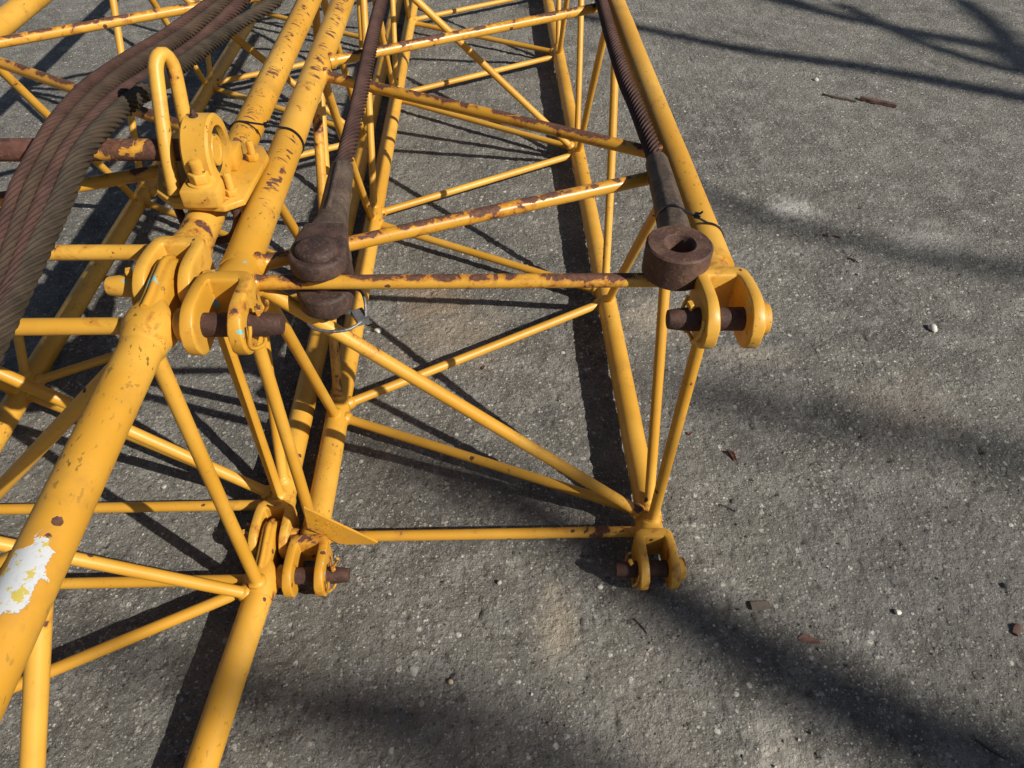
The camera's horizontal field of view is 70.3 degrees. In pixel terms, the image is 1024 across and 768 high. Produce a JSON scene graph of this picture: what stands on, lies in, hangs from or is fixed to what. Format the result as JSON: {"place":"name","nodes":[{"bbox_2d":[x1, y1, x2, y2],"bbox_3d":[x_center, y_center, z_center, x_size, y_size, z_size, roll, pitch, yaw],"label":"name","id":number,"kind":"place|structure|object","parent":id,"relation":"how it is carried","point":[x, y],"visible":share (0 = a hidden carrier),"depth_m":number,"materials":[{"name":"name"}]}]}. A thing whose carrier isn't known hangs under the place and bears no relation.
{"place":"outdoors","nodes":[
{"label":"outdoors","id":0,"kind":"place"},
{"bbox_2d":[0,0,1023,767],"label":"ground","id":1,"kind":"structure","parent":0,"point":[930,226],"depth_m":1.96,"materials":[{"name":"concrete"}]},
{"bbox_2d":[0,255,280,767],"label":"boom section","id":2,"kind":"object","parent":1,"relation":"on","point":[39,556],"visible":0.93,"depth_m":1.05,"materials":[{"name":"yellow paint"}]},
{"bbox_2d":[0,0,402,559],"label":"boom section","id":3,"kind":"object","parent":1,"relation":"on","point":[205,170],"visible":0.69,"depth_m":1.66,"materials":[{"name":"yellow paint"}]},
{"bbox_2d":[0,0,214,247],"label":"wire rope","id":4,"kind":"object","parent":3,"relation":"attached to","point":[75,94],"visible":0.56,"depth_m":1.24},
{"bbox_2d":[0,0,231,283],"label":"wire rope","id":5,"kind":"object","parent":3,"relation":"attached to","point":[113,79],"visible":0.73,"depth_m":1.23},
{"bbox_2d":[0,0,250,361],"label":"wire rope","id":6,"kind":"object","parent":3,"relation":"attached to","point":[232,9],"visible":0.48,"depth_m":1.14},
{"bbox_2d":[0,0,283,363],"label":"wire rope","id":7,"kind":"object","parent":3,"relation":"attached to","point":[99,129],"visible":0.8,"depth_m":1.11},
{"bbox_2d":[374,328,380,332],"bbox_3d":[-0.418,-0.165,2.261,0.025,0.013,0.021,-1,45,-2],"label":"pebble","id":8,"kind":"object","parent":1,"relation":"on","point":[377,330],"visible":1,"depth_m":2.26,"materials":[{"name":"stone"}]},
{"bbox_2d":[409,665,417,676],"bbox_3d":[-0.205,0.598,1.516,0.016,0.007,0.026,-29,52,-26],"label":"pebble","id":9,"kind":"object","parent":1,"relation":"on","point":[413,670],"visible":1,"depth_m":1.51,"materials":[{"name":"grey stone"}]},
{"bbox_2d":[172,0,772,597],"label":"boom section","id":10,"kind":"object","parent":1,"relation":"on","point":[234,292],"visible":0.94,"depth_m":1.62,"materials":[{"name":"yellow paint"}]},
{"bbox_2d":[229,120,304,153],"bbox_3d":[-0.506,-0.507,1.493,0.167,0.076,0.012,11,46,9],"label":"cable tie","id":11,"kind":"object","parent":10,"relation":"attached to","point":[266,124],"visible":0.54,"depth_m":1.47,"materials":[{"name":"black plastic"}]},
{"bbox_2d":[288,0,387,332],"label":"pendant cable","id":12,"kind":"object","parent":10,"relation":"attached to","point":[319,251],"visible":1,"depth_m":1.21,"materials":[{"name":"metal"}]},
{"bbox_2d":[595,0,713,290],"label":"pendant cable","id":13,"kind":"object","parent":10,"relation":"attached to","point":[678,252],"visible":0.99,"depth_m":1.22,"materials":[{"name":"metal"}]},
{"bbox_2d":[656,204,723,236],"bbox_3d":[0.308,-0.266,1.260,0.122,0.096,0.010,5,45,4],"label":"cable tie","id":14,"kind":"object","parent":10,"relation":"attached to","point":[696,215],"visible":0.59,"depth_m":1.24,"materials":[{"name":"black plastic"}]},
{"bbox_2d":[0,7,1023,767],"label":"loose grit","id":15,"kind":"object","parent":1,"relation":"on","point":[582,563],"visible":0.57,"depth_m":1.65,"materials":[{"name":"grey gravel"}]},
{"bbox_2d":[634,618,646,633],"bbox_3d":[0.281,0.530,1.592,0.042,0.005,0.012,36,55,29],"label":"twig","id":16,"kind":"object","parent":1,"relation":"on","point":[640,625],"visible":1,"depth_m":1.59,"materials":[{"name":"brown wood"}]},
{"bbox_2d":[729,450,739,463],"bbox_3d":[0.590,0.194,1.930,0.012,0.004,0.049,-9,46,-10],"label":"dry leaf","id":17,"kind":"object","parent":1,"relation":"on","point":[732,453],"visible":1,"depth_m":1.94,"materials":[{"name":"brown plant"}]},
{"bbox_2d":[749,601,770,609],"bbox_3d":[0.558,0.496,1.634,0.045,0.006,0.022,-1,45,-2],"label":"wood chip","id":18,"kind":"object","parent":1,"relation":"on","point":[759,605],"visible":1,"depth_m":1.63,"materials":[{"name":"beige wood"}]},
{"bbox_2d":[798,634,825,643],"bbox_3d":[0.651,0.556,1.579,0.059,0.004,0.019,11,46,10],"label":"dry leaf","id":19,"kind":"object","parent":1,"relation":"on","point":[807,638],"visible":1,"depth_m":1.58,"materials":[{"name":"brown plant"}]},
{"bbox_2d":[822,93,855,102],"bbox_3d":[1.577,-1.382,3.505,0.160,0.011,0.022,23,49,20],"label":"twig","id":20,"kind":"object","parent":1,"relation":"on","point":[839,97],"visible":1,"depth_m":3.50,"materials":[{"name":"wood"}]},
{"bbox_2d":[859,96,896,107],"bbox_3d":[1.748,-1.351,3.470,0.170,0.018,0.040,23,49,20],"label":"wood chip","id":21,"kind":"object","parent":1,"relation":"on","point":[879,102],"visible":1,"depth_m":3.46,"materials":[{"name":"brown wood"}]},
{"bbox_2d":[894,609,901,614],"bbox_3d":[0.863,0.510,1.626,0.014,0.012,0.015,-1,45,-2],"label":"pebble","id":22,"kind":"object","parent":1,"relation":"on","point":[897,612],"visible":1,"depth_m":1.62,"materials":[{"name":"stone"}]},
{"bbox_2d":[928,324,937,332],"bbox_3d":[1.337,-0.178,2.309,0.030,0.022,0.030,-1,45,-2],"label":"pebble","id":23,"kind":"object","parent":1,"relation":"on","point":[932,327],"visible":1,"depth_m":2.30,"materials":[{"name":"stone"}]},
{"bbox_2d":[975,739,1004,759],"bbox_3d":[0.936,0.715,1.424,0.055,0.005,0.006,32,53,27],"label":"wood chip","id":24,"kind":"object","parent":1,"relation":"on","point":[989,748],"visible":1,"depth_m":1.42,"materials":[{"name":"wood"}]},
{"bbox_2d":[1011,623,1021,636],"bbox_3d":[1.111,0.540,1.599,0.019,0.008,0.030,33,53,28],"label":"wood chip","id":25,"kind":"object","parent":1,"relation":"on","point":[1016,630],"visible":1,"depth_m":1.60,"materials":[{"name":"wood"}]}
]}

